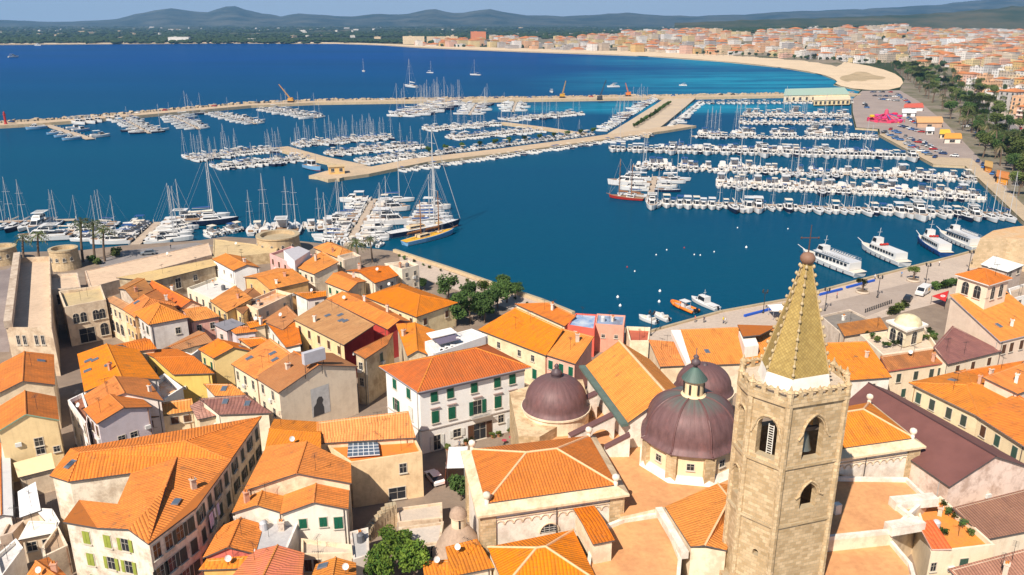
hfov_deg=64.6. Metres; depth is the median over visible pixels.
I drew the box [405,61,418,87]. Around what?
sailing boat
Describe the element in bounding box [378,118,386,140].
sailing boat
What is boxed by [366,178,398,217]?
sailing boat
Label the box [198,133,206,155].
sailing boat
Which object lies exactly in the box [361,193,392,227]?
sailing boat
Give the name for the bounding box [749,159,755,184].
sailing boat
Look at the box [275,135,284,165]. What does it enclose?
sailing boat
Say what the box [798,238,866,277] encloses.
tour boat
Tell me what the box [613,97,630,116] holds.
sailing boat
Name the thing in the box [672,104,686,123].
sailing boat
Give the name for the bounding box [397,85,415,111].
sailing boat
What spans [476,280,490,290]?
tree
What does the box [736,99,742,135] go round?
sailing boat
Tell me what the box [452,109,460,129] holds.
sailing boat
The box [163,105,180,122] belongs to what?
sailing boat
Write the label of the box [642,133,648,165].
sailing boat
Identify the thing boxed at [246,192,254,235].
sailing boat
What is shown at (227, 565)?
house
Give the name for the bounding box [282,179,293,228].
sailing boat
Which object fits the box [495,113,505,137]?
sailing boat
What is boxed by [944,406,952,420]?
window
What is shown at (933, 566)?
window
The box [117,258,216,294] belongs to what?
warehouse
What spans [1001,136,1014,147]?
tree
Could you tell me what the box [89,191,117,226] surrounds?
sailing boat
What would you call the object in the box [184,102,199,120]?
sailing boat
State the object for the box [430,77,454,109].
sailing boat
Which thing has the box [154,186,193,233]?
sailing boat
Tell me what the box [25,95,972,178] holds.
distant boats
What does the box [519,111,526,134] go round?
sailing boat
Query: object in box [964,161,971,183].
sailing boat
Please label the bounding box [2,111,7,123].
harbour beacon
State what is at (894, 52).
town house
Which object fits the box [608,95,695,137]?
pier
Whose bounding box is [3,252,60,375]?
fortress building
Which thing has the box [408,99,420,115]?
sailing boat
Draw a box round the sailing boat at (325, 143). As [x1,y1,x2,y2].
[321,120,328,145]
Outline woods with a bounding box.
[0,25,1023,117]
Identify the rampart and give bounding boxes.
[85,243,211,297]
[212,239,277,264]
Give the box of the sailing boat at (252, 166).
[249,145,254,167]
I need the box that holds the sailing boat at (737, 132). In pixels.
[732,105,740,135]
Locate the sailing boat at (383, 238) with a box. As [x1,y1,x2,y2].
[356,199,388,240]
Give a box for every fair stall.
[902,109,916,116]
[904,103,923,110]
[915,116,942,127]
[926,127,934,134]
[939,129,950,137]
[944,133,961,142]
[984,160,992,172]
[996,170,1009,184]
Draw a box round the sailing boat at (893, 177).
[890,152,898,179]
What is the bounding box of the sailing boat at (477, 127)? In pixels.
[470,114,479,128]
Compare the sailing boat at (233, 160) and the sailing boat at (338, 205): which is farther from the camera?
the sailing boat at (233, 160)
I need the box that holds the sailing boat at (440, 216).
[409,167,452,218]
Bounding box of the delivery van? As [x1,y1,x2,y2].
[915,283,931,296]
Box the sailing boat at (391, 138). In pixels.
[387,124,394,140]
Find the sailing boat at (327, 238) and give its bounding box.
[313,200,345,241]
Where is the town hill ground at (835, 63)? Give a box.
[468,33,991,75]
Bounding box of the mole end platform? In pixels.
[309,165,380,181]
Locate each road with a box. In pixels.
[0,267,10,351]
[99,243,212,266]
[819,281,933,316]
[940,81,1020,130]
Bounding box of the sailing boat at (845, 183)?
[844,149,850,188]
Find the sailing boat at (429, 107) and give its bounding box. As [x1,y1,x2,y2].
[421,86,437,112]
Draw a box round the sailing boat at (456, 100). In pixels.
[448,82,464,105]
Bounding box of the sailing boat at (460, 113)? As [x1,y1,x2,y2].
[453,101,468,114]
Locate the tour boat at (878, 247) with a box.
[858,230,911,266]
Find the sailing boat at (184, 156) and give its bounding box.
[181,130,190,159]
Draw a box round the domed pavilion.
[886,313,927,346]
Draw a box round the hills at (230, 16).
[0,0,1023,25]
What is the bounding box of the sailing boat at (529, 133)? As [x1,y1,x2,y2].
[523,114,531,134]
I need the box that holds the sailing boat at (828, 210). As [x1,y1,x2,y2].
[822,175,832,214]
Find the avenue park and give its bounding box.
[894,68,1023,204]
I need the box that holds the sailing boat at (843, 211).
[839,178,848,215]
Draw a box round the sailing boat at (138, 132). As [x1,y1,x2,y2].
[129,115,145,133]
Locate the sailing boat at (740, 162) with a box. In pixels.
[738,126,744,167]
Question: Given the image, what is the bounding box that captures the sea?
[0,44,1022,328]
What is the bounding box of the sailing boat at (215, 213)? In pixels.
[188,163,229,215]
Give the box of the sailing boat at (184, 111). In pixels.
[174,93,194,116]
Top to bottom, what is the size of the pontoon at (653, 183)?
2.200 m
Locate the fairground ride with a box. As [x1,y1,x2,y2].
[867,109,904,122]
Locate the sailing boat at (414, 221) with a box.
[406,173,452,223]
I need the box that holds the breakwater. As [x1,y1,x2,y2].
[0,93,860,128]
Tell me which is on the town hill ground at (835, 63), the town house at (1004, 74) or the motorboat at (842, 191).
the town house at (1004, 74)
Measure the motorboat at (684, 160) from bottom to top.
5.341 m
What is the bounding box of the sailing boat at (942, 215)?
[935,177,948,219]
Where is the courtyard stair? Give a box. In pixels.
[364,501,396,541]
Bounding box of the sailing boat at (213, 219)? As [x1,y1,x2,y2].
[183,151,238,225]
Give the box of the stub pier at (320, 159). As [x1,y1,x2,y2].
[275,146,366,165]
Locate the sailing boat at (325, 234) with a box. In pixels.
[311,194,347,236]
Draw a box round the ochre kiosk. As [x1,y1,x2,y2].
[327,164,344,173]
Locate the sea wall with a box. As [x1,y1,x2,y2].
[393,249,574,314]
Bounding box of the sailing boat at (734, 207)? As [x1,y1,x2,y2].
[727,159,739,213]
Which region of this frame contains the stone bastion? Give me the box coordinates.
[969,226,1023,271]
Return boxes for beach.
[3,42,902,89]
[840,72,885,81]
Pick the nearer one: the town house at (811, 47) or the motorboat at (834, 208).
the motorboat at (834, 208)
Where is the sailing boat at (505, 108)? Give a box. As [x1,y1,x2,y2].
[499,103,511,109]
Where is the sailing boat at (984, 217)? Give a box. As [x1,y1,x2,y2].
[980,183,987,219]
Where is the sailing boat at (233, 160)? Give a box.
[232,137,239,163]
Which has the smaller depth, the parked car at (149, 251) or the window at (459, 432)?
the window at (459, 432)
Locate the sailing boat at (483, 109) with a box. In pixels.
[474,93,491,110]
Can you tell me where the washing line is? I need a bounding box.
[209,497,221,528]
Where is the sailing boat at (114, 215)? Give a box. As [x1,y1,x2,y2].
[104,197,134,230]
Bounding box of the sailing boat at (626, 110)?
[617,94,634,114]
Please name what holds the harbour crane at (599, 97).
on the breakwater
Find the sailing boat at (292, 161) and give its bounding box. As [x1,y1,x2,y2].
[288,139,295,163]
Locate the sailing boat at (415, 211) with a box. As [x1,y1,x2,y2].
[413,184,444,212]
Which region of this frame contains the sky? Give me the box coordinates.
[0,0,975,21]
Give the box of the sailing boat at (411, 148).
[406,129,414,149]
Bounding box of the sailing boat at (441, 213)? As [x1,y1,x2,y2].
[412,178,449,215]
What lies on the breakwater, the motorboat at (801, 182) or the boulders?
the boulders
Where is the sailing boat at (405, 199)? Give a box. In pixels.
[377,155,414,201]
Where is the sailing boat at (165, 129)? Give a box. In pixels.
[147,105,168,130]
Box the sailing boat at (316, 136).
[312,118,322,141]
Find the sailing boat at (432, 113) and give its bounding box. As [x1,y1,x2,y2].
[415,84,434,114]
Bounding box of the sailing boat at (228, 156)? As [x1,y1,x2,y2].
[223,140,230,158]
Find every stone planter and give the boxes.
[855,289,869,293]
[906,277,920,282]
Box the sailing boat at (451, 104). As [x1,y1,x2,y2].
[445,96,458,106]
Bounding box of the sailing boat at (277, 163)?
[271,133,281,166]
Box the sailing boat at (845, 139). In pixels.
[841,123,849,150]
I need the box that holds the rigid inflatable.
[670,299,699,313]
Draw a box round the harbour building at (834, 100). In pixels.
[814,95,850,104]
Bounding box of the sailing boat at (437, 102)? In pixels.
[427,83,445,111]
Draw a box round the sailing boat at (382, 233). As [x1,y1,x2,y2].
[355,185,397,237]
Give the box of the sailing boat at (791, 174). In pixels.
[787,146,793,177]
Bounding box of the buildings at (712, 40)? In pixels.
[0,23,1023,54]
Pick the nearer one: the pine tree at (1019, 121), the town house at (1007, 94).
the pine tree at (1019, 121)
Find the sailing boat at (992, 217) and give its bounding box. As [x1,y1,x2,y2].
[980,171,1000,222]
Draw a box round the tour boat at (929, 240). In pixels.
[916,221,954,256]
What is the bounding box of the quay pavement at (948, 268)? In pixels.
[624,252,976,351]
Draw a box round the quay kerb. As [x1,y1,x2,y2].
[625,249,975,331]
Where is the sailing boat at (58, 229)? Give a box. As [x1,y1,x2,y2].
[46,190,73,230]
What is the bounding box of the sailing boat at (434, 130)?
[431,117,437,131]
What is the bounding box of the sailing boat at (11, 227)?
[2,177,26,232]
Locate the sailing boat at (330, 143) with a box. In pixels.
[325,116,333,145]
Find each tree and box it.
[10,233,36,256]
[27,230,51,256]
[69,217,96,261]
[82,219,108,258]
[94,225,115,261]
[344,238,368,253]
[363,541,403,574]
[364,236,377,261]
[377,524,412,562]
[396,538,430,574]
[419,277,426,290]
[436,274,458,297]
[447,474,464,500]
[448,289,468,306]
[449,304,466,326]
[459,281,477,296]
[461,297,480,323]
[468,291,486,317]
[470,297,494,323]
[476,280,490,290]
[482,286,498,303]
[487,281,509,308]
[496,274,510,282]
[497,279,515,302]
[511,281,524,296]
[856,278,867,290]
[904,68,911,79]
[907,266,919,278]
[911,66,921,71]
[914,72,924,85]
[922,83,932,96]
[923,83,931,98]
[925,73,937,78]
[930,80,940,83]
[939,83,954,96]
[940,77,949,84]
[943,100,958,118]
[948,86,960,92]
[953,106,963,122]
[956,90,966,103]
[956,115,967,130]
[957,81,965,89]
[961,105,975,124]
[962,94,976,101]
[962,106,974,127]
[963,102,976,106]
[966,112,976,129]
[972,120,984,131]
[973,96,983,101]
[973,123,982,138]
[974,83,988,91]
[975,78,985,91]
[975,130,986,145]
[976,92,990,102]
[976,133,992,157]
[979,102,990,108]
[979,108,990,113]
[979,113,989,122]
[980,122,993,132]
[981,95,996,108]
[987,126,1002,151]
[988,84,999,94]
[989,113,1005,123]
[989,123,1008,131]
[990,105,1006,112]
[990,139,1003,158]
[992,132,1003,139]
[992,143,1007,165]
[993,100,1006,107]
[997,130,1011,157]
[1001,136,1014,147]
[1003,147,1015,165]
[1005,114,1015,129]
[1005,153,1021,170]
[1006,129,1023,137]
[1006,145,1023,168]
[1008,130,1023,136]
[1008,136,1023,155]
[1008,171,1023,195]
[1014,118,1023,128]
[1014,158,1023,187]
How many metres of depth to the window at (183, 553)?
98.52 m
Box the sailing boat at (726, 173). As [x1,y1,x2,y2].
[723,150,729,183]
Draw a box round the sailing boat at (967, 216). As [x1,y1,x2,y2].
[959,167,975,221]
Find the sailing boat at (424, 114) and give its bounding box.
[411,87,430,115]
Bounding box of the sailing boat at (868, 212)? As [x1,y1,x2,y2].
[860,171,875,217]
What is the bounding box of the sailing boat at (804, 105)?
[800,93,805,115]
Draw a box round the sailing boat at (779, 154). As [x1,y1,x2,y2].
[776,131,781,156]
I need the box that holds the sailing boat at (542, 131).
[537,110,546,132]
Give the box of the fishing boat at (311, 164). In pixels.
[302,154,320,170]
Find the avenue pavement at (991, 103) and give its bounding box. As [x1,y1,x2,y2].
[939,76,1023,129]
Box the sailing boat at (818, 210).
[812,171,823,215]
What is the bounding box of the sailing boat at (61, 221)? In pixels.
[48,190,63,228]
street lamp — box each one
[648,310,655,335]
[762,289,768,312]
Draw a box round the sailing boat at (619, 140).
[612,122,625,142]
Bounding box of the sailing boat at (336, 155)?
[333,137,341,156]
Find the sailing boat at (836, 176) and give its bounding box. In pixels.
[830,142,840,180]
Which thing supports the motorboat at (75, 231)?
on the sea
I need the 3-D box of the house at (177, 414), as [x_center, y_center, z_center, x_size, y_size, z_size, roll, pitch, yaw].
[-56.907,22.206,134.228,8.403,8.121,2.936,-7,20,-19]
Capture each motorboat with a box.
[19,222,73,241]
[26,210,54,232]
[69,231,95,241]
[70,223,104,235]
[84,230,99,237]
[89,229,132,244]
[113,231,137,239]
[119,223,140,235]
[123,214,151,224]
[124,220,147,228]
[127,222,145,231]
[135,219,149,226]
[143,231,172,243]
[146,232,168,236]
[154,220,187,229]
[158,216,191,225]
[163,208,202,220]
[203,224,220,236]
[203,232,214,238]
[214,227,227,235]
[220,227,231,233]
[223,222,238,233]
[227,161,234,169]
[232,221,243,231]
[234,162,241,168]
[237,160,245,168]
[253,220,261,233]
[254,158,262,167]
[273,216,290,229]
[302,221,306,228]
[306,219,315,231]
[317,212,356,225]
[322,217,333,230]
[323,226,350,234]
[328,234,340,241]
[333,218,353,227]
[333,223,351,230]
[333,236,340,243]
[339,190,371,202]
[340,236,350,244]
[344,201,365,208]
[345,196,367,205]
[347,204,364,210]
[347,208,363,214]
[347,235,356,242]
[359,224,380,232]
[360,221,390,230]
[360,234,369,245]
[363,207,413,225]
[366,236,380,246]
[370,203,395,212]
[372,197,405,206]
[372,198,409,211]
[375,241,384,247]
[388,154,397,161]
[398,166,406,172]
[415,196,450,209]
[419,164,429,169]
[429,161,439,168]
[607,83,619,86]
[608,171,650,186]
[620,179,649,191]
[631,172,651,180]
[635,164,640,170]
[639,314,658,324]
[646,192,657,210]
[648,156,655,165]
[652,164,658,171]
[654,311,671,322]
[655,157,662,165]
[655,179,677,187]
[656,173,685,183]
[660,158,667,166]
[662,193,670,208]
[671,197,675,206]
[675,195,683,208]
[680,157,688,165]
[682,163,687,171]
[683,195,692,209]
[687,160,693,167]
[691,292,720,310]
[692,195,699,208]
[693,166,699,172]
[699,197,706,209]
[704,161,711,167]
[707,197,716,209]
[713,167,718,173]
[716,172,725,183]
[716,182,721,188]
[718,161,726,167]
[722,198,728,208]
[727,176,733,183]
[729,157,738,168]
[738,174,745,184]
[741,183,747,190]
[742,164,748,174]
[743,195,754,213]
[745,160,752,169]
[751,181,757,190]
[753,174,761,185]
[753,195,763,213]
[755,169,760,174]
[762,166,767,175]
[762,182,766,190]
[764,163,770,168]
[766,178,771,185]
[767,184,773,191]
[768,166,774,175]
[771,163,777,170]
[771,177,777,185]
[776,184,783,192]
[776,204,782,210]
[780,174,790,185]
[783,198,793,212]
[787,185,792,192]
[793,204,797,211]
[796,164,803,171]
[798,178,805,186]
[798,187,803,192]
[805,201,812,211]
[809,180,816,187]
[812,168,818,177]
[814,178,822,187]
[821,179,828,187]
[824,184,831,195]
[825,169,830,177]
[825,178,835,187]
[829,199,840,214]
[831,187,835,194]
[835,186,840,194]
[836,181,844,188]
[838,168,844,173]
[841,186,845,194]
[844,165,851,173]
[845,185,851,195]
[849,169,857,179]
[849,182,855,189]
[852,206,861,213]
[856,186,862,195]
[861,182,867,190]
[864,180,873,190]
[865,167,871,174]
[867,202,879,215]
[869,170,876,179]
[873,184,880,190]
[876,182,884,190]
[877,190,882,196]
[878,168,885,176]
[878,202,887,215]
[882,183,890,191]
[882,190,888,196]
[886,179,897,191]
[886,204,893,215]
[889,189,894,197]
[890,167,901,175]
[891,201,906,218]
[893,187,902,198]
[901,184,909,192]
[902,175,908,180]
[903,202,914,219]
[905,190,912,198]
[911,199,928,222]
[912,192,917,198]
[914,167,923,175]
[915,175,922,181]
[917,182,926,193]
[917,190,922,198]
[922,171,930,182]
[926,205,936,217]
[927,189,935,200]
[930,173,937,182]
[933,189,941,200]
[935,184,945,194]
[939,205,953,218]
[942,189,953,201]
[951,205,961,218]
[953,186,962,194]
[956,177,964,182]
[956,190,964,202]
[957,183,969,194]
[963,203,982,221]
[968,194,976,202]
[975,195,981,202]
[980,195,985,202]
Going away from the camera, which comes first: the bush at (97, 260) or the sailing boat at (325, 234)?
the bush at (97, 260)
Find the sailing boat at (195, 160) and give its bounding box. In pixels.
[190,136,199,162]
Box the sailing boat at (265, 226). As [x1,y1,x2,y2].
[258,173,272,232]
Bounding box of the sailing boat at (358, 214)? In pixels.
[332,186,360,216]
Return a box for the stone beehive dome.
[432,506,478,560]
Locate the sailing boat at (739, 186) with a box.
[735,158,742,191]
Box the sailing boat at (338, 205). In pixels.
[326,180,357,221]
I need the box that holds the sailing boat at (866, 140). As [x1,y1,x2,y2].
[861,122,868,151]
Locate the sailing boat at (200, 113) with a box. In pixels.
[194,94,207,114]
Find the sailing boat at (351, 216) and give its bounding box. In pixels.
[326,180,358,218]
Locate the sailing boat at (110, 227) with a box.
[88,196,113,229]
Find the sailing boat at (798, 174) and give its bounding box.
[792,144,800,177]
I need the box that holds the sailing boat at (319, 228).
[315,191,323,231]
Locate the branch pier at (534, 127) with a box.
[501,122,586,135]
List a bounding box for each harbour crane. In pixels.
[279,85,293,101]
[559,81,565,97]
[597,82,605,99]
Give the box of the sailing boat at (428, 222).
[403,175,444,227]
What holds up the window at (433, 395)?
in the hotel
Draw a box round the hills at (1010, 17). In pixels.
[674,6,1023,29]
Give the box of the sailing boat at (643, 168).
[639,137,647,171]
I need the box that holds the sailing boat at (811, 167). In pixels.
[808,140,817,171]
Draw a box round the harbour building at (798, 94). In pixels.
[784,87,848,101]
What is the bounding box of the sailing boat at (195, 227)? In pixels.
[156,179,198,229]
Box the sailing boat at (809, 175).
[805,151,813,178]
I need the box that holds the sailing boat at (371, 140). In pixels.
[365,119,374,141]
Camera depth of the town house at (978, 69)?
915.77 m
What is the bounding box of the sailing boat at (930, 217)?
[923,171,932,220]
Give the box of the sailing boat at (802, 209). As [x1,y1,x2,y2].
[797,178,807,213]
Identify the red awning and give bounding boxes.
[930,291,948,308]
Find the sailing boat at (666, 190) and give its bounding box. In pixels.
[654,159,680,191]
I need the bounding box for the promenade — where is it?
[399,255,538,309]
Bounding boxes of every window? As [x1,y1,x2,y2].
[15,335,20,345]
[22,335,27,345]
[25,540,38,553]
[33,436,44,447]
[34,335,39,345]
[35,445,46,455]
[40,335,45,345]
[53,445,61,453]
[56,294,60,304]
[72,313,80,324]
[78,326,97,343]
[80,312,88,322]
[81,530,92,545]
[85,552,96,567]
[91,420,95,432]
[92,309,99,320]
[95,424,99,437]
[99,308,106,319]
[100,322,110,336]
[102,534,112,549]
[103,556,119,571]
[111,319,115,331]
[116,321,120,334]
[116,537,132,553]
[117,434,125,439]
[120,324,124,337]
[120,559,136,574]
[130,430,138,437]
[152,540,163,562]
[153,561,168,574]
[163,531,175,552]
[165,552,180,574]
[170,416,179,424]
[173,521,187,544]
[175,277,181,289]
[175,327,181,334]
[178,545,189,565]
[180,564,193,574]
[183,414,192,422]
[186,514,196,535]
[189,536,199,556]
[192,557,202,574]
[193,274,197,281]
[196,324,201,330]
[197,502,205,525]
[201,525,208,545]
[207,492,213,511]
[208,512,216,533]
[210,322,214,329]
[214,480,222,500]
[219,501,224,520]
[223,470,229,488]
[226,489,232,508]
[228,510,232,521]
[232,457,238,474]
[234,476,240,493]
[236,370,239,380]
[240,447,245,462]
[242,465,247,481]
[243,375,247,385]
[247,436,252,451]
[249,454,254,470]
[251,379,255,390]
[254,427,259,441]
[256,444,261,460]
[261,383,264,394]
[271,390,274,401]
[272,407,276,418]
[298,518,308,529]
[304,559,312,572]
[312,559,321,570]
[318,516,328,528]
[327,340,330,349]
[333,516,344,529]
[358,362,363,371]
[359,377,364,386]
[379,352,383,362]
[388,485,406,501]
[392,377,396,390]
[393,397,398,411]
[399,462,407,474]
[406,387,410,400]
[408,406,412,421]
[423,317,427,325]
[427,545,434,559]
[430,391,438,403]
[430,434,444,451]
[431,410,439,424]
[446,387,454,399]
[448,405,456,420]
[450,427,464,438]
[468,420,491,440]
[469,399,485,415]
[470,382,478,394]
[493,377,500,388]
[494,395,501,409]
[496,341,500,348]
[497,414,504,423]
[507,418,509,428]
[509,373,516,385]
[517,349,520,357]
[530,354,534,362]
[531,368,536,379]
[539,522,559,532]
[547,359,552,369]
[559,363,563,372]
[568,366,573,376]
[654,452,661,463]
[685,463,694,471]
[718,459,725,468]
[888,327,895,340]
[895,373,901,382]
[896,331,903,345]
[900,388,905,397]
[910,331,917,345]
[912,370,918,380]
[913,391,921,404]
[927,398,935,411]
[928,368,934,377]
[928,562,937,573]
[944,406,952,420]
[958,413,967,427]
[958,557,968,565]
[960,281,969,295]
[970,361,975,368]
[971,285,981,299]
[978,424,986,438]
[986,357,991,366]
[989,286,995,300]
[992,433,1000,448]
[997,284,1003,297]
[1000,344,1006,354]
[1008,342,1013,352]
[1010,444,1018,458]
[1018,339,1023,349]
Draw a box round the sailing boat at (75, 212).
[67,195,82,225]
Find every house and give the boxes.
[0,351,61,428]
[0,390,64,482]
[0,506,24,548]
[0,538,28,574]
[27,547,65,574]
[41,526,72,574]
[49,416,261,542]
[51,272,80,324]
[59,285,111,345]
[63,456,234,574]
[68,390,91,446]
[77,343,159,394]
[83,393,153,444]
[84,375,165,433]
[106,296,128,341]
[116,331,156,362]
[118,278,152,303]
[122,288,177,340]
[133,298,188,348]
[146,349,213,403]
[149,280,203,312]
[151,397,194,431]
[156,373,183,401]
[163,330,211,353]
[181,304,219,340]
[186,342,201,361]
[187,277,236,310]
[190,396,215,426]
[198,334,250,385]
[199,546,247,574]
[200,394,271,450]
[203,376,244,397]
[203,517,261,558]
[210,285,252,321]
[212,252,260,290]
[213,314,245,341]
[230,318,257,343]
[231,338,289,403]
[232,288,260,325]
[232,480,282,522]
[232,516,299,550]
[233,540,304,574]
[238,337,267,349]
[243,268,309,309]
[243,440,352,531]
[246,288,293,320]
[246,316,266,338]
[256,346,358,425]
[263,303,297,338]
[265,411,320,447]
[267,320,301,352]
[270,245,311,271]
[280,483,349,551]
[293,283,326,315]
[293,299,374,377]
[297,251,338,297]
[301,534,352,574]
[312,551,355,574]
[313,242,352,264]
[317,411,415,451]
[325,271,366,297]
[326,291,411,357]
[327,431,423,507]
[337,249,361,272]
[345,258,398,294]
[350,527,369,574]
[353,332,393,404]
[365,277,457,330]
[384,256,419,288]
[396,322,434,361]
[397,502,442,529]
[398,521,443,560]
[422,556,450,574]
[425,326,487,356]
[445,536,494,574]
[478,307,563,384]
[515,299,575,329]
[546,329,593,387]
[568,306,596,356]
[594,311,624,351]
[625,326,649,357]
[648,335,684,382]
[671,324,775,392]
[777,48,791,56]
[778,53,792,57]
[791,47,803,53]
[794,50,808,56]
[805,51,816,58]
[806,46,818,50]
[807,49,820,53]
[818,52,832,59]
[821,45,836,51]
[821,309,868,342]
[826,48,835,56]
[826,341,891,397]
[835,52,849,56]
[836,48,848,51]
[836,54,851,61]
[837,316,887,341]
[849,382,1023,506]
[850,49,860,55]
[853,54,864,62]
[859,327,935,360]
[863,53,873,57]
[865,57,875,62]
[878,53,895,62]
[879,49,890,53]
[880,345,942,400]
[888,50,900,58]
[895,53,908,60]
[899,56,910,61]
[909,369,1005,435]
[910,44,924,54]
[910,50,921,56]
[911,56,924,60]
[911,496,994,574]
[916,59,931,65]
[925,55,938,62]
[932,47,944,51]
[933,326,1001,374]
[938,54,948,63]
[942,55,960,65]
[944,291,1023,364]
[945,46,953,51]
[948,540,1023,574]
[949,62,960,67]
[952,64,971,74]
[952,71,968,81]
[952,489,1023,556]
[953,48,967,52]
[954,356,1023,377]
[955,44,965,48]
[955,51,972,59]
[963,72,979,83]
[964,58,980,65]
[965,77,976,88]
[967,50,980,53]
[969,65,988,73]
[972,53,982,57]
[975,73,993,91]
[975,395,1023,462]
[980,79,1002,92]
[980,256,1023,290]
[983,56,999,66]
[983,363,1023,397]
[984,46,997,50]
[984,63,1001,72]
[987,54,1001,57]
[987,89,1002,98]
[991,68,1012,77]
[993,77,1009,87]
[995,50,1007,53]
[997,45,1013,49]
[998,52,1015,54]
[998,88,1023,112]
[999,58,1010,64]
[999,71,1019,77]
[1001,66,1021,69]
[1002,54,1018,59]
[1006,51,1019,55]
[1007,84,1023,86]
[1007,86,1023,89]
[1007,284,1023,304]
[1008,74,1023,78]
[1009,94,1023,113]
[1012,60,1023,67]
[1013,77,1023,84]
[1015,105,1023,118]
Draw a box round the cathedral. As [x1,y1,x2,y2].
[461,340,938,574]
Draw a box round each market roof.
[0,443,14,543]
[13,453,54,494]
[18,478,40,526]
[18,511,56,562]
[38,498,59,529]
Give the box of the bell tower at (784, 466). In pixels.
[719,225,851,574]
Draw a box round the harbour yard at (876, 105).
[852,90,1017,199]
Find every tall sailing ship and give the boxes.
[386,124,459,238]
[401,191,456,245]
[607,159,644,200]
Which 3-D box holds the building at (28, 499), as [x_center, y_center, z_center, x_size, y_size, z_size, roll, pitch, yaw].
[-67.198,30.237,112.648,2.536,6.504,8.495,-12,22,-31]
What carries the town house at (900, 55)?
on the town hill ground at (835, 63)
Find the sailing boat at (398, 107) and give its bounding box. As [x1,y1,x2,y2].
[389,88,407,113]
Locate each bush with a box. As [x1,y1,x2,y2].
[86,255,95,263]
[92,257,101,263]
[110,247,121,256]
[874,335,881,341]
[887,306,897,314]
[892,305,900,312]
[894,302,904,310]
[901,299,910,307]
[929,334,937,339]
[931,281,939,289]
[939,526,949,535]
[940,499,947,505]
[945,507,953,515]
[959,518,968,527]
[966,528,975,535]
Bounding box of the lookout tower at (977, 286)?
[955,264,1012,309]
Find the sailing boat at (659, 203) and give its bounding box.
[656,169,661,208]
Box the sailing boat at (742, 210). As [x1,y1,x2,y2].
[737,165,748,213]
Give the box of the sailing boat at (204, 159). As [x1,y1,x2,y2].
[197,136,206,161]
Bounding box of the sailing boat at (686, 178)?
[657,139,690,180]
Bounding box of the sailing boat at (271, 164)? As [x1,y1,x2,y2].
[265,135,275,166]
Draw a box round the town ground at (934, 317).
[0,237,1023,574]
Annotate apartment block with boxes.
[168,37,190,40]
[403,36,423,43]
[427,36,457,42]
[470,31,485,38]
[940,38,964,45]
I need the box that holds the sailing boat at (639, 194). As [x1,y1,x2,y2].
[617,168,646,197]
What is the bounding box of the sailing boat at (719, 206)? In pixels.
[716,175,722,209]
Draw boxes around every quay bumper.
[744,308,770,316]
[819,288,842,295]
[846,279,874,287]
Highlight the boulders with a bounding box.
[0,91,849,122]
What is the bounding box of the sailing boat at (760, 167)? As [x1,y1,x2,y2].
[757,139,763,169]
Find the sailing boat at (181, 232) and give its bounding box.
[151,186,191,234]
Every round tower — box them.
[0,243,16,266]
[47,244,81,271]
[255,229,300,250]
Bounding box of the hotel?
[379,344,530,453]
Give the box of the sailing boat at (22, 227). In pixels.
[16,181,31,231]
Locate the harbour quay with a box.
[879,132,1023,220]
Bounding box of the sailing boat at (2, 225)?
[0,201,13,229]
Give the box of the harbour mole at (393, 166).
[318,124,695,182]
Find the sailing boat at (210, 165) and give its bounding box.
[209,143,215,167]
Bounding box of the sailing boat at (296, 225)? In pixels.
[290,178,301,232]
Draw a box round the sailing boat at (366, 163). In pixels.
[360,146,369,165]
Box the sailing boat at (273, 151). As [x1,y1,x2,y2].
[269,131,277,153]
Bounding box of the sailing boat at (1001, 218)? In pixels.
[994,182,1006,221]
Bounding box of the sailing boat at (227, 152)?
[221,126,231,153]
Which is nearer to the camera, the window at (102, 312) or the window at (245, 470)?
the window at (245, 470)
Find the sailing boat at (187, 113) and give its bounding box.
[177,94,196,117]
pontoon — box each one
[0,216,76,222]
[46,125,95,139]
[124,118,149,132]
[128,219,159,244]
[172,116,200,129]
[341,199,376,245]
[633,163,969,179]
[645,174,657,201]
[646,197,1007,212]
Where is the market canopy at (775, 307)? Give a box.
[768,304,783,314]
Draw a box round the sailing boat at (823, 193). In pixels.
[816,154,827,196]
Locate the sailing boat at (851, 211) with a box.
[845,181,855,215]
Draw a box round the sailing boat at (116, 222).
[91,192,120,224]
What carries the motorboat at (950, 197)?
on the sea
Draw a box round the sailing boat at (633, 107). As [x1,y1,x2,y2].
[626,90,642,109]
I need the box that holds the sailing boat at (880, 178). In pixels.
[877,157,882,180]
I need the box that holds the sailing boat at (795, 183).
[793,156,800,186]
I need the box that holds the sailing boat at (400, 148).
[397,123,404,151]
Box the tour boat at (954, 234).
[939,217,980,249]
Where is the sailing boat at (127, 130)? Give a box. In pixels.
[120,107,137,131]
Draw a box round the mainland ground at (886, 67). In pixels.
[0,26,1023,225]
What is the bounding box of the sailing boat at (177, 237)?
[144,183,193,241]
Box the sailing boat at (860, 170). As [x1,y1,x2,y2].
[857,147,864,173]
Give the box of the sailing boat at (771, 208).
[766,180,775,211]
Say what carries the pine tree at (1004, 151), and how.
on the avenue park
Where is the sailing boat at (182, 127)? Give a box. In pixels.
[176,109,192,128]
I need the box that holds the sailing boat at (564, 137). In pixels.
[553,113,567,138]
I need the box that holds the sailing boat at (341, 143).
[334,119,343,144]
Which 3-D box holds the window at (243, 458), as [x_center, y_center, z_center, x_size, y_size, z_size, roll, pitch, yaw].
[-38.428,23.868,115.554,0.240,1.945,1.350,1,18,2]
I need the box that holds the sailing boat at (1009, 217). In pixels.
[995,173,1017,223]
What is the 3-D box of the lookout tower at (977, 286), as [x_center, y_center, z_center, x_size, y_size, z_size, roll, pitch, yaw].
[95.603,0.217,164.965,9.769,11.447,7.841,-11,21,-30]
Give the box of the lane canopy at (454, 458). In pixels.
[445,446,467,484]
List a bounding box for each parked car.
[140,249,155,255]
[424,469,444,485]
[903,294,912,301]
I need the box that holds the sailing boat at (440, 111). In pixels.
[420,88,444,112]

